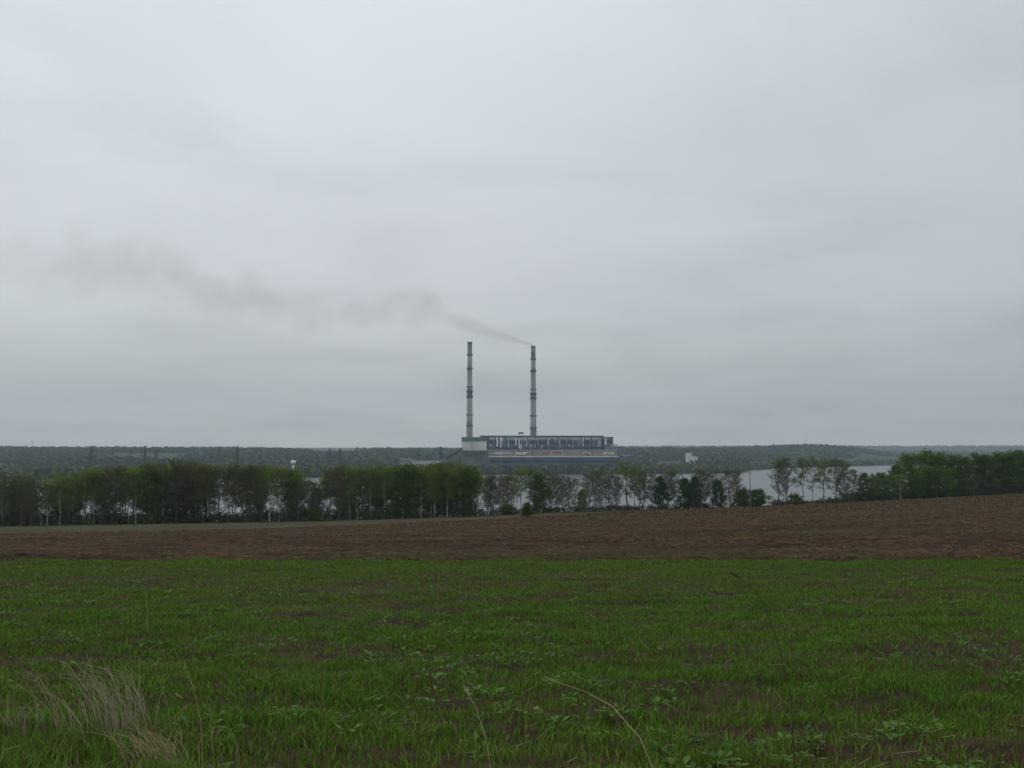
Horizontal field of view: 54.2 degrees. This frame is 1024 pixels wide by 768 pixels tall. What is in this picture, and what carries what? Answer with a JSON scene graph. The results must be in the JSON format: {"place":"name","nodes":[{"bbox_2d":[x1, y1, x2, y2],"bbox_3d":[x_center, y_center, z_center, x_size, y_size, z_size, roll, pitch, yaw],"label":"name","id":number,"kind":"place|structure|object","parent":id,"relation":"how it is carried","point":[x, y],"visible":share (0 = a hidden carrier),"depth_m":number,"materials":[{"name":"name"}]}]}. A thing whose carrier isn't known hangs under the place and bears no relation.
{"place":"outdoors","nodes":[
{"label":"outdoors","id":0,"kind":"place"},
{"bbox_2d":[0,447,1008,479],"bbox_3d":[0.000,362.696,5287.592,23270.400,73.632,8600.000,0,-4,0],"label":"hills","id":1,"kind":"structure","parent":0,"point":[862,456],"depth_m":3440.83,"materials":[{"name":"green plant"}]},
{"bbox_2d":[466,342,472,436],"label":"chimney","id":2,"kind":"object","parent":1,"relation":"on","point":[469,414],"visible":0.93,"depth_m":2108.42,"materials":[{"name":"concrete"}]},
{"bbox_2d":[0,458,1019,478],"bbox_3d":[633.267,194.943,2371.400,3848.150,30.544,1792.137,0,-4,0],"label":"shore woods","id":3,"kind":"object","parent":1,"relation":"on","point":[313,470],"visible":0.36,"depth_m":1856.54,"materials":[{"name":"green plant"}]},
{"bbox_2d":[0,443,1020,467],"bbox_3d":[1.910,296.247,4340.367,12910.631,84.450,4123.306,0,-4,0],"label":"hill forest","id":4,"kind":"object","parent":1,"relation":"on","point":[25,456],"visible":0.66,"depth_m":3224.51,"materials":[{"name":"green plant"}]},
{"bbox_2d":[530,346,536,435],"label":"chimney","id":5,"kind":"object","parent":1,"relation":"on","point":[533,398],"visible":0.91,"depth_m":2108.56,"materials":[{"name":"concrete"}]},
{"bbox_2d":[440,432,632,466],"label":"power station","id":6,"kind":"object","parent":1,"relation":"on","point":[514,451],"visible":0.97,"depth_m":1994.46,"materials":[{"name":"concrete"}]},
{"bbox_2d":[614,444,1023,451],"bbox_3d":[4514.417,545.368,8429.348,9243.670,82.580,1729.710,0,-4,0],"label":"distant forest","id":7,"kind":"object","parent":1,"relation":"on","point":[973,448],"visible":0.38,"depth_m":8467.54,"materials":[{"name":"green plant"}]},
{"bbox_2d":[0,546,1023,767],"bbox_3d":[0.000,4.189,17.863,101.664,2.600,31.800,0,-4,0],"label":"green field","id":8,"kind":"structure","parent":0,"point":[846,751],"depth_m":10.50,"materials":[{"name":"plant"}]},
{"bbox_2d":[0,695,44,739],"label":"dry grass tuft","id":9,"kind":"object","parent":8,"relation":"on","point":[24,722],"visible":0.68,"depth_m":6.94,"materials":[{"name":"grey plant"}]},
{"bbox_2d":[0,658,170,752],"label":"dry grass tuft","id":10,"kind":"object","parent":8,"relation":"on","point":[111,706],"visible":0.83,"depth_m":6.91,"materials":[{"name":"grey plant"}]},
{"bbox_2d":[91,722,199,767],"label":"dry grass tuft","id":11,"kind":"object","parent":8,"relation":"on","point":[150,750],"visible":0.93,"depth_m":6.13,"materials":[{"name":"plant"}]},
{"bbox_2d":[0,572,1023,767],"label":"weeds","id":12,"kind":"object","parent":8,"relation":"on","point":[738,764],"visible":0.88,"depth_m":8.87,"materials":[{"name":"green plant"}]},
{"bbox_2d":[730,572,794,767],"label":"dry stalk","id":13,"kind":"object","parent":8,"relation":"on","point":[784,672],"visible":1,"depth_m":5.77,"materials":[{"name":"plant"}]},
{"bbox_2d":[0,494,1023,561],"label":"ploughed field","id":14,"kind":"structure","parent":0,"point":[214,548],"depth_m":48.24,"materials":[{"name":"brown soil"}]},
{"bbox_2d":[1,466,1022,519],"bbox_3d":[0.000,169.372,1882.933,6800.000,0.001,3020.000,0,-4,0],"label":"lake","id":15,"kind":"structure","parent":0,"point":[757,479],"depth_m":1141.73,"materials":[{"name":"grey liquid"}]},
{"bbox_2d":[0,493,1023,533],"bbox_3d":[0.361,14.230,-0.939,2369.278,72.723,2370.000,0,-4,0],"label":"ground","id":16,"kind":"structure","parent":0,"point":[62,528],"depth_m":216.07,"materials":[{"name":"brown soil"}]},
{"bbox_2d":[0,473,27,525],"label":"bare tree","id":17,"kind":"object","parent":16,"relation":"on","point":[8,483],"visible":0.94,"depth_m":295.93,"materials":[{"name":"plant"}]},
{"bbox_2d":[9,474,34,523],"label":"bare tree","id":18,"kind":"object","parent":16,"relation":"on","point":[21,497],"visible":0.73,"depth_m":295.63,"materials":[{"name":"plant"}]},
{"bbox_2d":[18,475,42,525],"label":"bare tree","id":19,"kind":"object","parent":16,"relation":"on","point":[34,489],"visible":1,"depth_m":292.64,"materials":[{"name":"plant"}]},
{"bbox_2d":[30,475,53,524],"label":"leafing tree","id":20,"kind":"object","parent":16,"relation":"on","point":[41,484],"visible":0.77,"depth_m":296.12,"materials":[{"name":"green plant"}]},
{"bbox_2d":[38,481,56,524],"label":"leafing tree","id":21,"kind":"object","parent":16,"relation":"on","point":[46,494],"visible":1,"depth_m":294.36,"materials":[{"name":"green plant"}]},
{"bbox_2d":[47,473,71,524],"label":"leafing tree","id":22,"kind":"object","parent":16,"relation":"on","point":[57,483],"visible":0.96,"depth_m":296.92,"materials":[{"name":"green plant"}]},
{"bbox_2d":[58,476,78,524],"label":"leafing tree","id":23,"kind":"object","parent":16,"relation":"on","point":[68,497],"visible":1,"depth_m":296.98,"materials":[{"name":"green plant"}]},
{"bbox_2d":[75,469,103,522],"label":"leafing tree","id":24,"kind":"object","parent":16,"relation":"on","point":[84,481],"visible":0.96,"depth_m":299.60,"materials":[{"name":"green plant"}]},
{"bbox_2d":[79,471,105,523],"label":"leafing tree","id":25,"kind":"object","parent":16,"relation":"on","point":[87,495],"visible":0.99,"depth_m":299.28,"materials":[{"name":"green plant"}]},
{"bbox_2d":[83,466,102,522],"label":"leafing tree","id":26,"kind":"object","parent":16,"relation":"on","point":[97,476],"visible":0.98,"depth_m":300.02,"materials":[{"name":"green plant"}]},
{"bbox_2d":[91,466,123,523],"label":"bare tree","id":27,"kind":"object","parent":16,"relation":"on","point":[103,492],"visible":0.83,"depth_m":301.16,"materials":[{"name":"plant"}]},
{"bbox_2d":[100,463,131,523],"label":"bare tree","id":28,"kind":"object","parent":16,"relation":"on","point":[121,473],"visible":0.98,"depth_m":300.64,"materials":[{"name":"plant"}]},
{"bbox_2d":[115,465,139,521],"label":"leafing tree","id":29,"kind":"object","parent":16,"relation":"on","point":[128,498],"visible":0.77,"depth_m":302.33,"materials":[{"name":"green plant"}]},
{"bbox_2d":[123,468,144,523],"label":"leafing tree","id":30,"kind":"object","parent":16,"relation":"on","point":[132,485],"visible":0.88,"depth_m":300.82,"materials":[{"name":"green plant"}]},
{"bbox_2d":[128,463,168,523],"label":"dark tree","id":31,"kind":"object","parent":16,"relation":"on","point":[151,501],"visible":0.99,"depth_m":299.56,"materials":[{"name":"green plant"}]},
{"bbox_2d":[156,458,198,522],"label":"tree","id":32,"kind":"object","parent":16,"relation":"on","point":[176,468],"visible":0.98,"depth_m":303.46,"materials":[{"name":"plant"}]},
{"bbox_2d":[168,457,200,516],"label":"bare tree","id":33,"kind":"object","parent":16,"relation":"on","point":[186,501],"visible":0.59,"depth_m":307.53,"materials":[{"name":"plant"}]},
{"bbox_2d":[172,460,206,522],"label":"bare tree","id":34,"kind":"object","parent":16,"relation":"on","point":[183,487],"visible":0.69,"depth_m":306.35,"materials":[{"name":"plant"}]},
{"bbox_2d":[187,465,207,522],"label":"leafing tree","id":35,"kind":"object","parent":16,"relation":"on","point":[193,473],"visible":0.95,"depth_m":304.43,"materials":[{"name":"green plant"}]},
{"bbox_2d":[190,462,213,522],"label":"leafing tree","id":36,"kind":"object","parent":16,"relation":"on","point":[201,473],"visible":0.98,"depth_m":303.88,"materials":[{"name":"green plant"}]},
{"bbox_2d":[201,463,236,522],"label":"bare tree","id":37,"kind":"object","parent":16,"relation":"on","point":[217,479],"visible":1,"depth_m":304.70,"materials":[{"name":"plant"}]},
{"bbox_2d":[215,461,250,521],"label":"tree","id":38,"kind":"object","parent":16,"relation":"on","point":[235,471],"visible":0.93,"depth_m":308.44,"materials":[{"name":"plant"}]},
{"bbox_2d":[239,462,263,521],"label":"bare tree","id":39,"kind":"object","parent":16,"relation":"on","point":[245,471],"visible":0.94,"depth_m":309.39,"materials":[{"name":"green plant"}]},
{"bbox_2d":[243,462,270,520],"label":"bare tree","id":40,"kind":"object","parent":16,"relation":"on","point":[262,468],"visible":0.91,"depth_m":310.26,"materials":[{"name":"plant"}]},
{"bbox_2d":[258,465,281,521],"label":"leafing tree","id":41,"kind":"object","parent":16,"relation":"on","point":[267,473],"visible":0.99,"depth_m":308.52,"materials":[{"name":"green plant"}]},
{"bbox_2d":[268,466,292,521],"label":"leafing tree","id":42,"kind":"object","parent":16,"relation":"on","point":[276,485],"visible":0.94,"depth_m":310.51,"materials":[{"name":"green plant"}]},
{"bbox_2d":[265,466,301,518],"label":"bare tree","id":43,"kind":"object","parent":16,"relation":"on","point":[281,507],"visible":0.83,"depth_m":311.85,"materials":[{"name":"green plant"}]},
{"bbox_2d":[279,468,308,520],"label":"dark tree","id":44,"kind":"object","parent":16,"relation":"on","point":[292,506],"visible":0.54,"depth_m":314.11,"materials":[{"name":"green plant"}]},
{"bbox_2d":[295,477,322,520],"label":"bare tree","id":45,"kind":"object","parent":16,"relation":"on","point":[307,486],"visible":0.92,"depth_m":313.90,"materials":[{"name":"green plant"}]},
{"bbox_2d":[316,464,342,520],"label":"bare tree","id":46,"kind":"object","parent":16,"relation":"on","point":[329,476],"visible":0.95,"depth_m":314.29,"materials":[{"name":"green plant"}]},
{"bbox_2d":[323,463,357,519],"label":"tree","id":47,"kind":"object","parent":16,"relation":"on","point":[339,470],"visible":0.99,"depth_m":313.59,"materials":[{"name":"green plant"}]},
{"bbox_2d":[330,466,360,512],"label":"dark tree","id":48,"kind":"object","parent":16,"relation":"on","point":[343,472],"visible":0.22,"depth_m":332.02,"materials":[{"name":"green plant"}]},
{"bbox_2d":[338,467,360,519],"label":"leafing tree","id":49,"kind":"object","parent":16,"relation":"on","point":[350,486],"visible":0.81,"depth_m":314.99,"materials":[{"name":"green plant"}]},
{"bbox_2d":[351,467,374,517],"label":"leafing tree","id":50,"kind":"object","parent":16,"relation":"on","point":[363,481],"visible":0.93,"depth_m":318.65,"materials":[{"name":"green plant"}]},
{"bbox_2d":[361,464,379,514],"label":"leafing tree","id":51,"kind":"object","parent":16,"relation":"on","point":[371,469],"visible":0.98,"depth_m":320.25,"materials":[{"name":"green plant"}]},
{"bbox_2d":[374,463,393,514],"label":"leafing tree","id":52,"kind":"object","parent":16,"relation":"on","point":[385,469],"visible":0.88,"depth_m":321.84,"materials":[{"name":"green plant"}]},
{"bbox_2d":[383,464,414,517],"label":"dark tree","id":53,"kind":"object","parent":16,"relation":"on","point":[391,494],"visible":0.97,"depth_m":319.05,"materials":[{"name":"green plant"}]},
{"bbox_2d":[392,462,426,518],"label":"dark tree","id":54,"kind":"object","parent":16,"relation":"on","point":[412,470],"visible":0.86,"depth_m":319.97,"materials":[{"name":"green plant"}]},
{"bbox_2d":[421,463,439,517],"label":"leafing tree","id":55,"kind":"object","parent":16,"relation":"on","point":[429,469],"visible":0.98,"depth_m":323.15,"materials":[{"name":"green plant"}]},
{"bbox_2d":[427,461,453,516],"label":"tree","id":56,"kind":"object","parent":16,"relation":"on","point":[443,490],"visible":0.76,"depth_m":327.97,"materials":[{"name":"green plant"}]},
{"bbox_2d":[439,464,457,516],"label":"leafing tree","id":57,"kind":"object","parent":16,"relation":"on","point":[447,485],"visible":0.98,"depth_m":326.58,"materials":[{"name":"green plant"}]},
{"bbox_2d":[449,463,466,515],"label":"leafing tree","id":58,"kind":"object","parent":16,"relation":"on","point":[459,467],"visible":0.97,"depth_m":328.08,"materials":[{"name":"green plant"}]},
{"bbox_2d":[452,465,483,515],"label":"dark tree","id":59,"kind":"object","parent":16,"relation":"on","point":[467,483],"visible":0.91,"depth_m":327.98,"materials":[{"name":"green plant"}]},
{"bbox_2d":[470,468,488,515],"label":"leafing tree","id":60,"kind":"object","parent":16,"relation":"on","point":[481,478],"visible":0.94,"depth_m":327.70,"materials":[{"name":"green plant"}]},
{"bbox_2d":[480,474,495,515],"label":"bare tree","id":61,"kind":"object","parent":16,"relation":"on","point":[489,479],"visible":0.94,"depth_m":331.70,"materials":[{"name":"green plant"}]},
{"bbox_2d":[497,472,519,506],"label":"bare tree","id":62,"kind":"object","parent":16,"relation":"on","point":[507,486],"visible":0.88,"depth_m":336.59,"materials":[{"name":"grey plant"}]},
{"bbox_2d":[0,477,1023,525],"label":"undergrowth","id":63,"kind":"object","parent":16,"relation":"on","point":[112,518],"visible":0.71,"depth_m":320.27,"materials":[{"name":"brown plant"}]},
{"bbox_2d":[507,468,531,513],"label":"leafing tree","id":64,"kind":"object","parent":16,"relation":"on","point":[520,472],"visible":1,"depth_m":335.05,"materials":[{"name":"green plant"}]},
{"bbox_2d":[525,471,551,512],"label":"dark tree","id":65,"kind":"object","parent":16,"relation":"on","point":[538,479],"visible":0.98,"depth_m":334.22,"materials":[{"name":"green plant"}]},
{"bbox_2d":[536,471,562,512],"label":"bare tree","id":66,"kind":"object","parent":16,"relation":"on","point":[549,484],"visible":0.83,"depth_m":337.60,"materials":[{"name":"grey plant"}]},
{"bbox_2d":[582,470,610,509],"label":"bare tree","id":67,"kind":"object","parent":16,"relation":"on","point":[592,478],"visible":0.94,"depth_m":341.03,"materials":[{"name":"grey plant"}]},
{"bbox_2d":[608,474,624,510],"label":"bare tree","id":68,"kind":"object","parent":16,"relation":"on","point":[616,485],"visible":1,"depth_m":340.92,"materials":[{"name":"grey plant"}]},
{"bbox_2d":[615,460,643,508],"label":"leafing tree","id":69,"kind":"object","parent":16,"relation":"on","point":[626,492],"visible":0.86,"depth_m":345.94,"materials":[{"name":"green plant"}]},
{"bbox_2d":[626,467,646,509],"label":"leafing tree","id":70,"kind":"object","parent":16,"relation":"on","point":[639,479],"visible":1,"depth_m":343.16,"materials":[{"name":"green plant"}]},
{"bbox_2d":[633,471,651,508],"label":"bare tree","id":71,"kind":"object","parent":16,"relation":"on","point":[645,494],"visible":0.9,"depth_m":347.02,"materials":[{"name":"grey plant"}]},
{"bbox_2d":[649,476,674,508],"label":"rounded tree","id":72,"kind":"object","parent":16,"relation":"on","point":[660,485],"visible":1,"depth_m":344.01,"materials":[{"name":"green plant"}]},
{"bbox_2d":[661,468,684,508],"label":"bare tree","id":73,"kind":"object","parent":16,"relation":"on","point":[674,471],"visible":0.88,"depth_m":349.08,"materials":[{"name":"grey plant"}]},
{"bbox_2d":[671,477,698,508],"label":"rounded tree","id":74,"kind":"object","parent":16,"relation":"on","point":[684,487],"visible":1,"depth_m":345.86,"materials":[{"name":"green plant"}]},
{"bbox_2d":[688,474,704,507],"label":"rounded tree","id":75,"kind":"object","parent":16,"relation":"on","point":[693,484],"visible":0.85,"depth_m":347.31,"materials":[{"name":"green plant"}]},
{"bbox_2d":[704,479,729,506],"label":"rounded tree","id":76,"kind":"object","parent":16,"relation":"on","point":[717,488],"visible":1,"depth_m":350.15,"materials":[{"name":"green plant"}]},
{"bbox_2d":[720,468,742,506],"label":"bare tree","id":77,"kind":"object","parent":16,"relation":"on","point":[727,473],"visible":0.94,"depth_m":356.03,"materials":[{"name":"grey plant"}]},
{"bbox_2d":[734,487,754,506],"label":"shrub","id":78,"kind":"object","parent":16,"relation":"on","point":[744,496],"visible":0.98,"depth_m":354.64,"materials":[{"name":"green plant"}]},
{"bbox_2d":[748,488,773,504],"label":"shrub","id":79,"kind":"object","parent":16,"relation":"on","point":[759,493],"visible":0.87,"depth_m":357.61,"materials":[{"name":"green plant"}]},
{"bbox_2d":[767,455,790,504],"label":"bare tree","id":80,"kind":"object","parent":16,"relation":"on","point":[777,472],"visible":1,"depth_m":363.82,"materials":[{"name":"brown plant"}]},
{"bbox_2d":[776,455,804,501],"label":"bare tree","id":81,"kind":"object","parent":16,"relation":"on","point":[786,475],"visible":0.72,"depth_m":368.88,"materials":[{"name":"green plant"}]},
{"bbox_2d":[792,457,808,495],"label":"leafing tree","id":82,"kind":"object","parent":16,"relation":"on","point":[802,466],"visible":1,"depth_m":369.56,"materials":[{"name":"green plant"}]},
{"bbox_2d":[802,455,820,501],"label":"leafing tree","id":83,"kind":"object","parent":16,"relation":"on","point":[812,481],"visible":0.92,"depth_m":374.06,"materials":[{"name":"green plant"}]},
{"bbox_2d":[813,456,832,501],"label":"leafing tree","id":84,"kind":"object","parent":16,"relation":"on","point":[827,464],"visible":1,"depth_m":371.42,"materials":[{"name":"green plant"}]},
{"bbox_2d":[823,454,850,499],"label":"bare tree","id":85,"kind":"object","parent":16,"relation":"on","point":[838,479],"visible":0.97,"depth_m":372.55,"materials":[{"name":"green plant"}]},
{"bbox_2d":[854,472,873,500],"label":"dark tree","id":86,"kind":"object","parent":16,"relation":"on","point":[865,479],"visible":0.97,"depth_m":377.63,"materials":[{"name":"green plant"}]},
{"bbox_2d":[881,473,898,499],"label":"green tree","id":87,"kind":"object","parent":16,"relation":"on","point":[889,478],"visible":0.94,"depth_m":379.63,"materials":[{"name":"green plant"}]},
{"bbox_2d":[885,461,910,498],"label":"green tree","id":88,"kind":"object","parent":16,"relation":"on","point":[899,471],"visible":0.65,"depth_m":384.30,"materials":[{"name":"green plant"}]},
{"bbox_2d":[886,452,925,497],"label":"green tree","id":89,"kind":"object","parent":16,"relation":"on","point":[908,460],"visible":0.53,"depth_m":390.59,"materials":[{"name":"green plant"}]},
{"bbox_2d":[909,470,927,498],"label":"green tree","id":90,"kind":"object","parent":16,"relation":"on","point":[919,477],"visible":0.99,"depth_m":383.85,"materials":[{"name":"green plant"}]},
{"bbox_2d":[907,448,943,488],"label":"green tree","id":91,"kind":"object","parent":16,"relation":"on","point":[927,460],"visible":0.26,"depth_m":396.66,"materials":[{"name":"green plant"}]},
{"bbox_2d":[921,466,944,497],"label":"dark tree","id":92,"kind":"object","parent":16,"relation":"on","point":[930,472],"visible":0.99,"depth_m":383.78,"materials":[{"name":"green plant"}]},
{"bbox_2d":[925,450,963,491],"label":"green tree","id":93,"kind":"object","parent":16,"relation":"on","point":[940,460],"visible":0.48,"depth_m":397.39,"materials":[{"name":"green plant"}]},
{"bbox_2d":[938,468,959,496],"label":"green tree","id":94,"kind":"object","parent":16,"relation":"on","point":[948,475],"visible":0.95,"depth_m":388.32,"materials":[{"name":"green plant"}]},
{"bbox_2d":[940,453,971,496],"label":"dark tree","id":95,"kind":"object","parent":16,"relation":"on","point":[953,463],"visible":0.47,"depth_m":399.54,"materials":[{"name":"green plant"}]},
{"bbox_2d":[951,455,980,495],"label":"dark tree","id":96,"kind":"object","parent":16,"relation":"on","point":[967,469],"visible":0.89,"depth_m":395.44,"materials":[{"name":"green plant"}]},
{"bbox_2d":[965,452,992,491],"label":"dark tree","id":97,"kind":"object","parent":16,"relation":"on","point":[975,456],"visible":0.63,"depth_m":400.75,"materials":[{"name":"green plant"}]},
{"bbox_2d":[972,453,1001,494],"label":"dark tree","id":98,"kind":"object","parent":16,"relation":"on","point":[989,459],"visible":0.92,"depth_m":398.81,"materials":[{"name":"green plant"}]},
{"bbox_2d":[988,451,1016,491],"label":"dark tree","id":99,"kind":"object","parent":16,"relation":"on","point":[997,457],"visible":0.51,"depth_m":403.92,"materials":[{"name":"green plant"}]},
{"bbox_2d":[992,451,1023,493],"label":"dark tree","id":100,"kind":"object","parent":16,"relation":"on","point":[1012,467],"visible":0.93,"depth_m":401.42,"materials":[{"name":"green plant"}]},
{"bbox_2d":[1007,449,1023,492],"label":"dark tree","id":101,"kind":"object","parent":16,"relation":"on","point":[1018,453],"visible":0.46,"depth_m":407.17,"materials":[{"name":"green plant"}]},
{"bbox_2d":[0,0,1023,447],"label":"sky","id":102,"kind":"structure","parent":0,"point":[244,223],"materials":[{"name":"grey"}]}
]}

